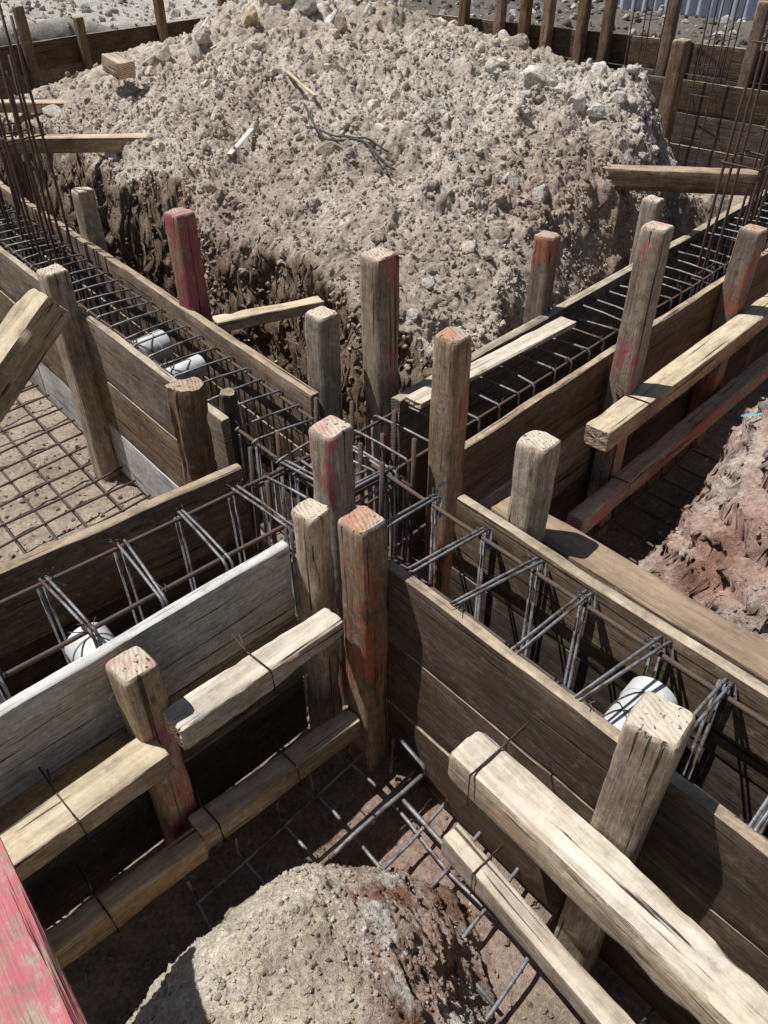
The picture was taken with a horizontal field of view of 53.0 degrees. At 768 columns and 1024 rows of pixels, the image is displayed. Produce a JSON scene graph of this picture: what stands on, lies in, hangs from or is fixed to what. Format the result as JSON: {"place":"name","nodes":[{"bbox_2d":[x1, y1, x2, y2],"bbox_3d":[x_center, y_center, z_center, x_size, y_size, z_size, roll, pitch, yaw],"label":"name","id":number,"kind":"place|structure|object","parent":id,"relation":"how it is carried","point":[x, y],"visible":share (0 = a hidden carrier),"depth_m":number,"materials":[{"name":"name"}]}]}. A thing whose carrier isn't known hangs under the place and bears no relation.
{"place":"outdoors","nodes":[
{"label":"outdoors","id":0,"kind":"place"},
{"bbox_2d":[0,0,767,1023],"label":"ground","id":1,"kind":"structure","parent":0,"point":[104,992],"depth_m":2.35,"materials":[{"name":"soil"}]},
{"bbox_2d":[0,88,35,272],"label":"column rebar cage","id":2,"kind":"object","parent":1,"relation":"on","point":[20,167],"depth_m":4.27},
{"bbox_2d":[12,5,42,89],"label":"wooden post","id":3,"kind":"object","parent":1,"relation":"on","point":[24,35],"visible":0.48,"depth_m":8.18,"materials":[{"name":"brown wood"}]},
{"bbox_2d":[0,55,61,267],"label":"column rebar cage","id":4,"kind":"object","parent":1,"relation":"on","point":[30,140],"depth_m":3.92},
{"bbox_2d":[0,838,87,1023],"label":"pink painted plank","id":5,"kind":"object","parent":1,"relation":"on","point":[35,987],"visible":1,"depth_m":1.01,"materials":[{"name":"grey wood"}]},
{"bbox_2d":[0,3,88,312],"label":"column rebar cage","id":6,"kind":"object","parent":1,"relation":"on","point":[3,137],"depth_m":3.60,"materials":[{"name":"metal"}]},
{"bbox_2d":[0,133,149,153],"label":"wooden brace","id":7,"kind":"object","parent":1,"relation":"on","point":[84,143],"visible":0.53,"depth_m":4.37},
{"bbox_2d":[36,264,121,480],"bbox_3d":[-1.331,-0.567,3.406,0.103,1.043,0.104,31,48,32],"label":"wooden post","id":8,"kind":"object","parent":1,"relation":"on","point":[55,281],"visible":0.86,"depth_m":3.33,"materials":[{"name":"brown wood"}]},
{"bbox_2d":[71,187,107,252],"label":"wooden post","id":9,"kind":"object","parent":1,"relation":"on","point":[87,214],"visible":0.29,"depth_m":3.79,"materials":[{"name":"grey wood"}]},
{"bbox_2d":[38,361,178,498],"bbox_3d":[-1.177,-0.256,3.553,0.036,0.266,2.003,-28,47,-31],"label":"board","id":10,"kind":"object","parent":1,"relation":"on","point":[145,472],"visible":0.39,"depth_m":3.54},
{"bbox_2d":[0,290,185,486],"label":"board","id":11,"kind":"object","parent":10,"relation":"on","point":[149,437],"visible":0.27,"depth_m":3.25,"materials":[{"name":"wood"}]},
{"bbox_2d":[0,246,235,469],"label":"board","id":12,"kind":"object","parent":11,"relation":"on","point":[132,373],"visible":0.51,"depth_m":3.03,"materials":[{"name":"wood"}]},
{"bbox_2d":[131,329,172,360],"bbox_3d":[-1.040,-0.681,3.289,0.125,0.124,0.240,30,48,32],"label":"white pvc pipe","id":13,"kind":"object","parent":12,"relation":"attached to","point":[157,344],"visible":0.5,"depth_m":3.29,"materials":[{"name":"plastic"}]},
{"bbox_2d":[0,384,303,682],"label":"rebar mat","id":14,"kind":"object","parent":1,"relation":"on","point":[44,523],"visible":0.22,"depth_m":3.56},
{"bbox_2d":[105,646,210,854],"bbox_3d":[-0.571,0.675,2.002,0.099,0.866,0.094,32,48,33],"label":"wooden post","id":15,"kind":"object","parent":1,"relation":"on","point":[136,681],"visible":0.66,"depth_m":1.81,"materials":[{"name":"brown wood"}]},
{"bbox_2d":[0,738,173,880],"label":"wooden waler","id":16,"kind":"object","parent":15,"relation":"attached to","point":[39,836],"visible":0.94,"depth_m":1.72,"materials":[{"name":"beige wood"}]},
{"bbox_2d":[45,827,208,968],"bbox_3d":[-0.718,1.010,1.895,0.624,0.094,0.073,-29,47,-31],"label":"wooden waler","id":17,"kind":"object","parent":15,"relation":"attached to","point":[81,931],"visible":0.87,"depth_m":1.92,"materials":[{"name":"beige wood"}]},
{"bbox_2d":[163,608,343,749],"bbox_3d":[-0.316,0.407,1.948,0.511,0.081,0.087,-32,48,-33],"label":"wooden waler","id":18,"kind":"object","parent":15,"relation":"attached to","point":[193,718],"visible":0.99,"depth_m":1.90,"materials":[{"name":"brown wood"}]},
{"bbox_2d":[153,0,168,42],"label":"wooden post","id":19,"kind":"object","parent":1,"relation":"on","point":[160,14],"visible":0.31,"depth_m":9.36,"materials":[{"name":"brown wood"}]},
{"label":"board","id":20,"kind":"object","parent":19,"relation":"attached to","visible":0},
{"bbox_2d":[0,63,83,99],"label":"board","id":21,"kind":"object","parent":20,"relation":"on","point":[52,75],"visible":0.27,"depth_m":8.58,"materials":[{"name":"brown wood"}]},
{"bbox_2d":[0,30,115,75],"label":"board","id":22,"kind":"object","parent":21,"relation":"on","point":[55,52],"visible":0.73,"depth_m":8.61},
{"bbox_2d":[92,59,101,64],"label":"board","id":23,"kind":"object","parent":20,"relation":"on","point":[99,62],"visible":0.02,"depth_m":9.00,"materials":[{"name":"brown wood"}]},
{"bbox_2d":[112,16,213,51],"bbox_3d":[-2.347,-6.304,10.051,0.034,0.266,2.964,24,44,26],"label":"board","id":24,"kind":"object","parent":23,"relation":"on","point":[125,39],"visible":0.23,"depth_m":9.37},
{"bbox_2d":[22,675,307,929],"bbox_3d":[-0.894,0.995,1.994,1.777,0.266,0.036,-32,48,-33],"label":"board","id":25,"kind":"object","parent":1,"relation":"on","point":[122,838],"visible":0.57,"depth_m":2.17,"materials":[{"name":"wood"}]},
{"bbox_2d":[0,614,301,831],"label":"board","id":26,"kind":"object","parent":25,"relation":"on","point":[19,806],"visible":0.28,"depth_m":1.91,"materials":[{"name":"wood"}]},
{"bbox_2d":[0,541,295,806],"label":"board","id":27,"kind":"object","parent":26,"relation":"on","point":[54,721],"visible":0.92,"depth_m":1.86,"materials":[{"name":"wood"}]},
{"bbox_2d":[64,622,122,716],"bbox_3d":[-0.700,0.396,1.948,0.121,0.120,0.240,-28,47,-31],"label":"white pvc pipe","id":28,"kind":"object","parent":27,"relation":"attached to","point":[79,648],"visible":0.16,"depth_m":1.95,"materials":[{"name":"plastic"}]},
{"bbox_2d":[164,207,211,321],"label":"wooden post","id":29,"kind":"object","parent":1,"relation":"on","point":[183,243],"visible":0.35,"depth_m":3.09,"materials":[{"name":"brown wood"}]},
{"bbox_2d":[164,377,217,484],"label":"wooden post","id":30,"kind":"object","parent":1,"relation":"on","point":[187,401],"visible":0.35,"depth_m":2.46,"materials":[{"name":"brown wood"}]},
{"bbox_2d":[0,445,398,703],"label":"rebar cage","id":31,"kind":"object","parent":1,"relation":"on","point":[285,525],"visible":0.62,"depth_m":2.11,"materials":[{"name":"metal"}]},
{"bbox_2d":[0,200,412,607],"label":"rebar cage","id":32,"kind":"object","parent":1,"relation":"on","point":[15,253],"visible":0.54,"depth_m":3.10,"materials":[{"name":"metal"}]},
{"bbox_2d":[219,388,257,554],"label":"wooden post","id":33,"kind":"object","parent":1,"relation":"on","point":[228,404],"visible":0.34,"depth_m":2.62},
{"bbox_2d":[248,457,300,539],"bbox_3d":[-1.022,-0.479,3.828,0.042,0.267,2.462,-27,46,-30],"label":"board","id":34,"kind":"object","parent":1,"relation":"on","point":[278,497],"visible":0.02,"depth_m":3.25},
{"bbox_2d":[29,243,313,501],"bbox_3d":[-1.179,-0.803,3.798,0.042,0.266,2.938,-27,46,-30],"label":"board","id":35,"kind":"object","parent":34,"relation":"on","point":[249,416],"visible":0.16,"depth_m":3.19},
{"bbox_2d":[0,185,319,452],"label":"board","id":36,"kind":"object","parent":35,"relation":"on","point":[295,390],"visible":0.6,"depth_m":3.21,"materials":[{"name":"brown wood"}]},
{"bbox_2d":[212,296,323,331],"bbox_3d":[-0.480,-0.830,3.228,0.477,0.052,0.075,-17,42,-20],"label":"wooden brace","id":37,"kind":"object","parent":36,"relation":"attached to","point":[237,320],"visible":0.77,"depth_m":3.20,"materials":[{"name":"beige wood"}]},
{"bbox_2d":[110,861,498,1023],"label":"soil mound","id":38,"kind":"object","parent":1,"relation":"on","point":[410,1009],"visible":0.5,"depth_m":1.60,"materials":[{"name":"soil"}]},
{"bbox_2d":[291,498,342,730],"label":"wooden post","id":39,"kind":"object","parent":1,"relation":"on","point":[315,581],"visible":0.74,"depth_m":2.12,"materials":[{"name":"brown wood"}]},
{"bbox_2d":[305,306,342,419],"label":"wooden post","id":40,"kind":"object","parent":1,"relation":"on","point":[322,331],"visible":0.38,"depth_m":2.64,"materials":[{"name":"grey wood"}]},
{"bbox_2d":[308,415,354,705],"bbox_3d":[-0.140,0.217,2.356,0.097,1.136,0.100,27,46,30],"label":"wooden post","id":41,"kind":"object","parent":1,"relation":"on","point":[331,438],"visible":0.3,"depth_m":2.06,"materials":[{"name":"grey wood"}]},
{"bbox_2d":[248,397,416,599],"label":"rebar dowels","id":42,"kind":"object","parent":1,"relation":"on","point":[361,476],"visible":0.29,"depth_m":2.46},
{"bbox_2d":[337,505,387,771],"bbox_3d":[-0.049,0.413,2.199,0.094,1.028,0.106,-32,48,-33],"label":"wooden post","id":43,"kind":"object","parent":1,"relation":"on","point":[363,538],"visible":0.94,"depth_m":2.06,"materials":[{"name":"brown wood"}]},
{"bbox_2d":[188,708,359,849],"bbox_3d":[-0.295,0.750,2.199,0.552,0.092,0.077,-29,47,-31],"label":"wooden waler","id":44,"kind":"object","parent":43,"relation":"attached to","point":[244,801],"visible":0.91,"depth_m":2.15,"materials":[{"name":"brown wood"}]},
{"bbox_2d":[0,0,730,533],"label":"soil mound","id":45,"kind":"object","parent":1,"relation":"on","point":[308,270],"visible":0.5,"depth_m":3.91,"materials":[{"name":"soil"}]},
{"bbox_2d":[102,52,135,79],"bbox_3d":[-1.660,-2.791,4.813,0.167,0.100,0.138,38,51,19],"label":"wooden block","id":46,"kind":"object","parent":45,"relation":"on","point":[118,65],"depth_m":4.78,"materials":[{"name":"beige wood"}]},
{"bbox_2d":[36,46,520,448],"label":"soil clods","id":47,"kind":"object","parent":45,"relation":"on","point":[514,281],"visible":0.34,"depth_m":3.76,"materials":[{"name":"soil"}]},
{"bbox_2d":[42,0,627,321],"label":"soil clods","id":48,"kind":"object","parent":45,"relation":"on","point":[369,102],"visible":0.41,"depth_m":4.26,"materials":[{"name":"stone"}]},
{"bbox_2d":[4,0,703,507],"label":"soil clods","id":49,"kind":"object","parent":45,"relation":"on","point":[468,268],"visible":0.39,"depth_m":4.06,"materials":[{"name":"soil"}]},
{"bbox_2d":[41,30,702,504],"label":"soil clods","id":50,"kind":"object","parent":45,"relation":"on","point":[397,178],"visible":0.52,"depth_m":3.90,"materials":[{"name":"soil"}]},
{"bbox_2d":[602,164,757,195],"bbox_3d":[1.400,-1.655,3.821,0.830,0.102,0.100,12,40,19],"label":"wooden brace","id":51,"kind":"object","parent":45,"relation":"on","point":[687,179],"visible":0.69,"depth_m":3.77,"materials":[{"name":"brown wood"}]},
{"bbox_2d":[185,747,560,1021],"bbox_3d":[0.095,0.952,2.150,0.782,0.080,1.176,30,48,32],"label":"rebar mat","id":52,"kind":"object","parent":1,"relation":"on","point":[482,991],"visible":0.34,"depth_m":2.17,"materials":[{"name":"metal"}]},
{"bbox_2d":[328,735,442,860],"bbox_3d":[0.112,0.851,2.182,0.470,0.201,0.350,8,40,10],"label":"rebar offcut","id":53,"kind":"object","parent":52,"relation":"on","point":[377,813],"visible":0.84,"depth_m":2.23,"materials":[{"name":"metal"}]},
{"bbox_2d":[360,247,398,558],"bbox_3d":[-0.005,-0.308,2.857,0.106,1.327,0.105,31,49,33],"label":"wooden post","id":54,"kind":"object","parent":1,"relation":"on","point":[379,283],"visible":0.57,"depth_m":2.59,"materials":[{"name":"grey wood"}]},
{"bbox_2d":[0,0,767,46],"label":"rubble","id":55,"kind":"object","parent":1,"relation":"on","point":[174,13],"visible":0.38,"depth_m":9.99,"materials":[{"name":"stone"}]},
{"bbox_2d":[398,503,425,565],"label":"board","id":56,"kind":"object","parent":1,"relation":"on","point":[418,542],"visible":0.02,"depth_m":3.10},
{"bbox_2d":[390,257,726,517],"bbox_3d":[1.113,-0.802,3.799,0.044,0.266,3.168,30,48,32],"label":"board","id":57,"kind":"object","parent":56,"relation":"on","point":[421,482],"visible":0.09,"depth_m":3.31,"materials":[{"name":"wood"}]},
{"bbox_2d":[390,190,767,462],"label":"board","id":58,"kind":"object","parent":57,"relation":"on","point":[413,421],"visible":0.58,"depth_m":3.29,"materials":[{"name":"wood"}]},
{"bbox_2d":[423,327,471,597],"bbox_3d":[0.191,0.006,2.506,0.092,1.277,0.086,29,47,31],"label":"wooden post","id":59,"kind":"object","parent":1,"relation":"on","point":[449,401],"visible":0.66,"depth_m":2.28,"materials":[{"name":"brown wood"}]},
{"bbox_2d":[254,202,767,565],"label":"rebar cage","id":60,"kind":"object","parent":1,"relation":"on","point":[379,419],"visible":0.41,"depth_m":2.89,"materials":[{"name":"metal"}]},
{"bbox_2d":[405,317,575,408],"bbox_3d":[0.414,-0.561,2.814,0.899,0.024,0.076,-32,48,-33],"label":"wooden plank","id":61,"kind":"object","parent":60,"relation":"on","point":[420,398],"visible":0.81,"depth_m":2.83,"materials":[{"name":"brown wood"}]},
{"bbox_2d":[506,430,560,543],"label":"wooden post","id":62,"kind":"object","parent":1,"relation":"on","point":[536,456],"visible":0.37,"depth_m":2.02,"materials":[{"name":"grey wood"}]},
{"bbox_2d":[491,496,767,685],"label":"scaffold plank","id":63,"kind":"object","parent":62,"relation":"attached to","point":[731,642],"visible":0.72,"depth_m":2.00,"materials":[{"name":"wood"}]},
{"bbox_2d":[305,463,767,839],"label":"rebar cage","id":64,"kind":"object","parent":1,"relation":"on","point":[758,821],"visible":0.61,"depth_m":1.94,"materials":[{"name":"metal"}]},
{"bbox_2d":[523,230,560,323],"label":"wooden post","id":65,"kind":"object","parent":1,"relation":"on","point":[545,251],"visible":0.34,"depth_m":3.08,"materials":[{"name":"brown wood"}]},
{"bbox_2d":[387,697,699,1023],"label":"board","id":66,"kind":"object","parent":1,"relation":"on","point":[438,783],"visible":0.44,"depth_m":2.16,"materials":[{"name":"wood"}]},
{"bbox_2d":[386,638,767,991],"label":"board","id":67,"kind":"object","parent":66,"relation":"on","point":[443,715],"visible":0.33,"depth_m":1.91,"materials":[{"name":"wood"}]},
{"bbox_2d":[387,561,767,954],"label":"board","id":68,"kind":"object","parent":67,"relation":"on","point":[707,849],"visible":0.84,"depth_m":1.70,"materials":[{"name":"wood"}]},
{"bbox_2d":[602,676,678,730],"bbox_3d":[0.565,0.507,1.787,0.129,0.128,0.250,30,48,32],"label":"white pvc pipe","id":69,"kind":"object","parent":68,"relation":"attached to","point":[623,704],"visible":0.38,"depth_m":1.80,"materials":[{"name":"plastic"}]},
{"bbox_2d":[539,0,556,48],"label":"wooden post","id":70,"kind":"object","parent":1,"relation":"on","point":[548,20],"visible":0.3,"depth_m":8.27,"materials":[{"name":"brown wood"}]},
{"bbox_2d":[571,0,591,64],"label":"wooden post","id":71,"kind":"object","parent":1,"relation":"on","point":[581,30],"visible":0.45,"depth_m":8.06,"materials":[{"name":"brown wood"}]},
{"bbox_2d":[596,0,617,65],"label":"wooden post","id":72,"kind":"object","parent":1,"relation":"on","point":[607,30],"visible":0.3,"depth_m":7.88,"materials":[{"name":"brown wood"}]},
{"bbox_2d":[549,392,688,522],"bbox_3d":[0.862,-0.090,3.341,0.037,0.266,1.817,31,48,32],"label":"board","id":73,"kind":"object","parent":1,"relation":"on","point":[567,500],"visible":0.22,"depth_m":3.52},
{"bbox_2d":[476,293,767,510],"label":"board","id":74,"kind":"object","parent":73,"relation":"on","point":[576,457],"visible":0.23,"depth_m":3.05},
{"bbox_2d":[461,248,767,500],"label":"board","id":75,"kind":"object","parent":74,"relation":"on","point":[563,408],"visible":0.61,"depth_m":2.86,"materials":[{"name":"wood"}]},
{"bbox_2d":[554,691,695,972],"bbox_3d":[0.486,0.781,1.694,0.105,1.086,0.104,27,46,30],"label":"wooden post","id":76,"kind":"object","parent":1,"relation":"on","point":[655,733],"visible":0.66,"depth_m":1.42,"materials":[{"name":"grey wood"}]},
{"bbox_2d":[441,824,635,1023],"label":"wooden waler","id":77,"kind":"object","parent":76,"relation":"attached to","point":[582,991],"visible":1,"depth_m":1.87,"materials":[{"name":"grey wood"}]},
{"bbox_2d":[448,732,767,1023],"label":"wooden waler","id":78,"kind":"object","parent":76,"relation":"attached to","point":[658,935],"visible":1,"depth_m":1.47,"materials":[{"name":"brown wood"}]},
{"bbox_2d":[586,220,673,537],"bbox_3d":[0.917,-0.427,2.981,0.099,1.356,0.092,29,48,32],"label":"wooden post","id":79,"kind":"object","parent":1,"relation":"on","point":[645,284],"visible":0.66,"depth_m":2.75,"materials":[{"name":"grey wood"}]},
{"bbox_2d":[566,352,767,533],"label":"wooden waler","id":80,"kind":"object","parent":79,"relation":"attached to","point":[585,516],"visible":0.96,"depth_m":3.31,"materials":[{"name":"brown wood"}]},
{"bbox_2d":[584,294,767,451],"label":"wooden waler","id":81,"kind":"object","parent":79,"relation":"attached to","point":[616,423],"visible":0.99,"depth_m":3.02,"materials":[{"name":"beige wood"}]},
{"bbox_2d":[629,195,663,264],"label":"wooden post","id":82,"kind":"object","parent":1,"relation":"on","point":[651,208],"visible":0.2,"depth_m":3.61,"materials":[{"name":"grey wood"}]},
{"bbox_2d":[591,442,718,564],"bbox_3d":[1.194,0.257,3.030,0.860,0.080,1.885,31,48,32],"label":"rebar mat","id":83,"kind":"object","parent":1,"relation":"on","point":[650,513],"visible":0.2,"depth_m":3.41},
{"bbox_2d":[654,0,681,76],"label":"wooden post","id":84,"kind":"object","parent":1,"relation":"on","point":[671,23],"visible":0.35,"depth_m":7.50,"materials":[{"name":"brown wood"}]},
{"bbox_2d":[658,38,691,145],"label":"wooden post","id":85,"kind":"object","parent":1,"relation":"on","point":[674,75],"visible":0.43,"depth_m":5.81,"materials":[{"name":"brown wood"}]},
{"bbox_2d":[617,0,767,21],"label":"corrugated metal fence","id":86,"kind":"object","parent":1,"relation":"on","point":[699,8],"depth_m":9.72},
{"bbox_2d":[632,397,767,642],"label":"rock bank","id":87,"kind":"object","parent":1,"relation":"on","point":[699,531],"visible":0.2,"depth_m":2.37,"materials":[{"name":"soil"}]},
{"bbox_2d":[675,0,746,166],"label":"column rebar cage","id":88,"kind":"object","parent":1,"relation":"on","point":[715,39],"depth_m":6.93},
{"bbox_2d":[669,142,767,189],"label":"board","id":89,"kind":"object","parent":1,"relation":"on","point":[707,158],"visible":0.25,"depth_m":7.34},
{"bbox_2d":[656,108,767,158],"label":"board","id":90,"kind":"object","parent":89,"relation":"on","point":[716,134],"visible":0.38,"depth_m":7.19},
{"bbox_2d":[677,79,767,124],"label":"board","id":91,"kind":"object","parent":90,"relation":"on","point":[724,103],"visible":0.66,"depth_m":7.03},
{"bbox_2d":[681,330,767,420],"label":"board","id":92,"kind":"object","parent":1,"relation":"on","point":[735,365],"visible":0.18,"depth_m":4.18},
{"bbox_2d":[685,224,767,446],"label":"wooden post","id":93,"kind":"object","parent":1,"relation":"on","point":[745,255],"visible":0.54,"depth_m":3.41,"materials":[{"name":"brown wood"}]},
{"bbox_2d":[689,4,767,297],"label":"column rebar cage","id":94,"kind":"object","parent":1,"relation":"on","point":[762,172],"depth_m":3.41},
{"bbox_2d":[721,1,767,153],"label":"wooden post","id":95,"kind":"object","parent":1,"relation":"on","point":[755,32],"visible":0.38,"depth_m":7.06,"materials":[{"name":"brown wood"}]},
{"bbox_2d":[724,117,767,275],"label":"column rebar cage","id":96,"kind":"object","parent":1,"relation":"on","point":[762,189],"depth_m":4.06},
{"bbox_3d":[-1.345,0.369,2.375,0.115,0.957,0.116,30,45,32],"label":"weathered log","id":97,"kind":"object","parent":1,"relation":"on","visible":0},
{"bbox_2d":[0,288,69,422],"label":"wooden beam","id":98,"kind":"object","parent":97,"relation":"on","point":[33,323],"visible":1,"depth_m":2.15,"materials":[{"name":"beige wood"}]},
{"label":"board","id":99,"kind":"object","parent":1,"relation":"on","visible":0},
{"bbox_2d":[0,534,253,703],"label":"board","id":100,"kind":"object","parent":99,"relation":"on","point":[16,683],"visible":0.23,"depth_m":2.29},
{"bbox_2d":[0,463,250,657],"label":"board","id":101,"kind":"object","parent":100,"relation":"on","point":[86,590],"visible":0.87,"depth_m":2.18,"materials":[{"name":"brown wood"}]},
{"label":"board","id":102,"kind":"object","parent":1,"relation":"on","visible":0},
{"bbox_2d":[449,566,767,837],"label":"board","id":103,"kind":"object","parent":102,"relation":"on","point":[725,784],"visible":0.23,"depth_m":2.12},
{"bbox_2d":[452,494,767,790],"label":"board","id":104,"kind":"object","parent":103,"relation":"on","point":[737,739],"visible":0.87,"depth_m":1.94,"materials":[{"name":"wood"}]},
{"label":"board","id":105,"kind":"object","parent":1,"relation":"on","visible":0},
{"label":"board","id":106,"kind":"object","parent":105,"relation":"on","visible":0},
{"bbox_2d":[563,57,686,79],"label":"board","id":107,"kind":"object","parent":106,"relation":"on","point":[616,67],"visible":0.09,"depth_m":8.08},
{"bbox_2d":[440,15,659,68],"bbox_3d":[1.760,-5.218,8.507,3.001,0.266,0.038,31,48,33],"label":"board","id":108,"kind":"object","parent":107,"relation":"on","point":[562,42],"visible":0.38,"depth_m":8.18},
{"bbox_2d":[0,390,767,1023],"bbox_3d":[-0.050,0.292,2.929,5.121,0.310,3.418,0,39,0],"label":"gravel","id":109,"kind":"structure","parent":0,"point":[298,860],"depth_m":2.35,"materials":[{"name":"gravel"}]},
{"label":"board","id":110,"kind":"object","parent":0,"visible":0},
{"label":"board","id":111,"kind":"object","parent":110,"relation":"on","visible":0},
{"bbox_2d":[686,74,767,90],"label":"board","id":112,"kind":"object","parent":111,"relation":"on","point":[728,81],"visible":0.25,"depth_m":7.48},
{"bbox_2d":[685,42,767,84],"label":"board","id":113,"kind":"object","parent":112,"relation":"on","point":[736,63],"visible":0.47,"depth_m":7.40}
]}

